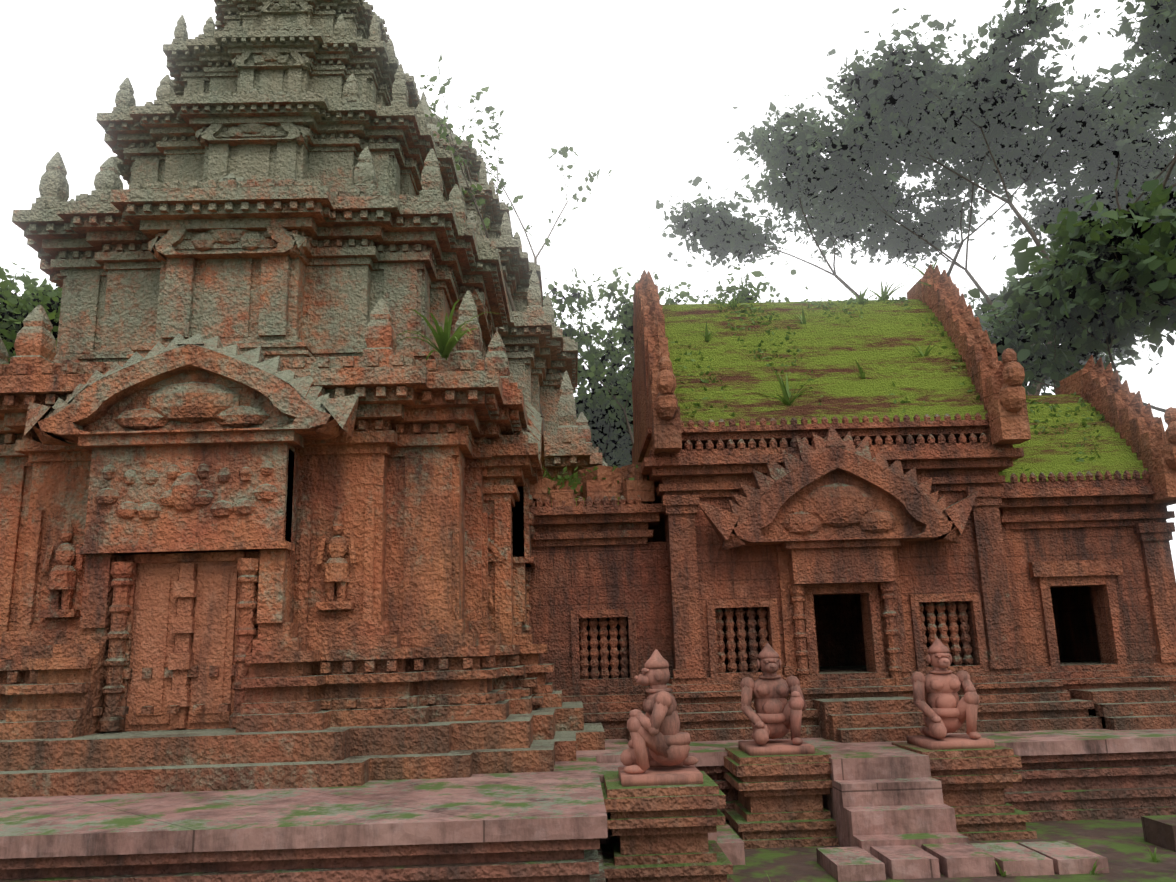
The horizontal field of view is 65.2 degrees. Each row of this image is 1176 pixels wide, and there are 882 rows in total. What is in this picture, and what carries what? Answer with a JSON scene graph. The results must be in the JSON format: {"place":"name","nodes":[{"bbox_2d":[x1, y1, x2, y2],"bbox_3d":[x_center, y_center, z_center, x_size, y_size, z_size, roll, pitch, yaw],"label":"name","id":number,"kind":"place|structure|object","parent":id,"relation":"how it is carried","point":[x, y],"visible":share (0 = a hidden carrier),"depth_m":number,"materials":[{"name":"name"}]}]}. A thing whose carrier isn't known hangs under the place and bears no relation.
{"place":"outdoors","nodes":[
{"label":"outdoors","id":0,"kind":"place"},
{"bbox_2d":[0,262,61,363],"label":"tree","id":1,"kind":"object","parent":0,"point":[15,309],"depth_m":16.02,"materials":[{"name":"green plant"}]},
{"bbox_2d":[419,54,611,430],"bbox_3d":[-1.275,-0.737,17.344,4.009,12.665,5.926,-1,-13,-1],"label":"shrub","id":2,"kind":"object","parent":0,"point":[564,150],"depth_m":18.23,"materials":[{"name":"green plant"}]},
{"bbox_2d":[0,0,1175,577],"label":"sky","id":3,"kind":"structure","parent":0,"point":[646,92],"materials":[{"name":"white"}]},
{"bbox_2d":[579,617,628,678],"bbox_3d":[3.155,2.540,12.501,8.200,2.100,2.560,-1,-13,-1],"label":"hall interior","id":4,"kind":"object","parent":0,"point":[608,647],"depth_m":11.56,"materials":[{"name":"black"}]},
{"bbox_2d":[543,261,811,448],"bbox_3d":[1.852,1.215,21.790,7.476,10.593,6.856,-1,-13,-1],"label":"small tree","id":5,"kind":"object","parent":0,"point":[598,365],"depth_m":20.86,"materials":[{"name":"green plant"}]},
{"bbox_2d":[526,491,1157,688],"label":"hall walls","id":6,"kind":"structure","parent":0,"point":[565,582],"depth_m":11.38,"materials":[{"name":"brown stone"}]},
{"bbox_2d":[534,299,1147,506],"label":"hall roof","id":7,"kind":"structure","parent":6,"relation":"on","point":[878,341],"depth_m":11.99,"materials":[{"name":"green plant"}]},
{"bbox_2d":[543,296,1109,502],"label":"roof plants","id":8,"kind":"object","parent":7,"relation":"on","point":[570,479],"visible":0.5,"depth_m":12.31,"materials":[{"name":"green plant"}]},
{"bbox_2d":[641,0,1175,394],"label":"tree","id":9,"kind":"object","parent":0,"point":[874,133],"depth_m":36.59,"materials":[{"name":"green plant"}]},
{"bbox_2d":[730,815,1175,881],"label":"ground","id":10,"kind":"structure","parent":0,"point":[1120,845],"depth_m":7.60,"materials":[{"name":"green plant"}]},
{"bbox_2d":[7,256,1166,881],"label":"grass tufts","id":11,"kind":"object","parent":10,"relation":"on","point":[445,342],"visible":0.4,"depth_m":9.75,"materials":[{"name":"green plant"}]},
{"bbox_2d":[600,742,1036,881],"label":"statue pedestals","id":12,"kind":"object","parent":10,"relation":"on","point":[660,833],"visible":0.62,"depth_m":8.21,"materials":[{"name":"brown stone"}]},
{"bbox_2d":[618,650,702,786],"bbox_3d":[0.568,2.203,7.423,0.650,1.010,0.644,-1,-13,-1],"label":"monkey statue","id":13,"kind":"object","parent":12,"relation":"on","point":[656,753],"visible":1,"depth_m":7.21,"materials":[{"name":"pink stone"}]},
{"bbox_2d":[738,643,814,755],"bbox_3d":[1.779,2.477,8.913,0.644,1.010,0.650,-1,-13,-1],"label":"monkey statue","id":14,"kind":"object","parent":12,"relation":"on","point":[776,714],"visible":1,"depth_m":8.79,"materials":[{"name":"stone"}]},
{"bbox_2d":[906,638,994,749],"bbox_3d":[3.458,2.435,8.948,0.644,1.010,0.650,-1,-13,-1],"label":"monkey statue","id":15,"kind":"object","parent":12,"relation":"on","point":[944,709],"visible":1,"depth_m":8.83,"materials":[{"name":"pink stone"}]},
{"bbox_2d":[597,747,1108,881],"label":"stairs","id":16,"kind":"structure","parent":10,"relation":"on","point":[892,814],"depth_m":7.62,"materials":[{"name":"stone"}]},
{"bbox_2d":[964,176,1175,412],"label":"tree","id":17,"kind":"object","parent":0,"point":[994,296],"depth_m":41.42,"materials":[{"name":"green plant"}]},
{"bbox_2d":[968,161,1175,394],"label":"tree","id":18,"kind":"object","parent":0,"point":[1085,249],"depth_m":16.86,"materials":[{"name":"green plant"}]},
{"label":"ground","id":19,"kind":"structure","parent":0,"visible":0},
{"bbox_2d":[0,751,1175,881],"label":"platform edge","id":20,"kind":"object","parent":19,"relation":"on","point":[1098,786],"visible":0.33,"depth_m":5.86,"materials":[{"name":"brown stone"}]},
{"bbox_2d":[0,728,1175,858],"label":"stone terrace","id":21,"kind":"structure","parent":20,"relation":"on","point":[563,800],"depth_m":6.35,"materials":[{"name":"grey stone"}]},
{"bbox_2d":[0,0,604,797],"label":"tower","id":22,"kind":"structure","parent":21,"relation":"on","point":[262,258],"depth_m":9.25,"materials":[{"name":"stone"}]},
{"bbox_2d":[125,561,239,730],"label":"tower doors","id":23,"kind":"structure","parent":22,"relation":"in","point":[186,616],"depth_m":8.58,"materials":[{"name":"brown stone"}]},
{"bbox_2d":[473,435,543,709],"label":"tower pier","id":24,"kind":"structure","parent":21,"relation":"on","point":[507,471],"depth_m":10.28,"materials":[{"name":"stone"}]},
{"bbox_2d":[420,92,607,481],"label":"tower","id":25,"kind":"structure","parent":21,"relation":"on","point":[542,353],"depth_m":16.85,"materials":[{"name":"grey stone"}]},
{"bbox_2d":[530,413,1175,742],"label":"hall trim","id":26,"kind":"structure","parent":21,"relation":"on","point":[845,506],"depth_m":10.98,"materials":[{"name":"brown stone"}]},
{"bbox_2d":[682,439,969,449],"bbox_3d":[2.942,0.412,12.970,3.800,0.170,2.840,-1,-13,-1],"label":"frieze","id":27,"kind":"object","parent":26,"relation":"on","point":[810,444],"depth_m":11.59,"materials":[{"name":"brown stone"}]},
{"bbox_2d":[529,264,1175,505],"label":"gables","id":28,"kind":"object","parent":26,"relation":"on","point":[1122,408],"visible":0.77,"depth_m":11.65,"materials":[{"name":"brown stone"}]},
{"bbox_2d":[573,370,633,467],"bbox_3d":[1.034,2.595,23.641,6.046,8.757,5.459,-1,-13,-1],"label":"small tree","id":29,"kind":"object","parent":19,"relation":"on","point":[617,455],"depth_m":23.45,"materials":[{"name":"green plant"}]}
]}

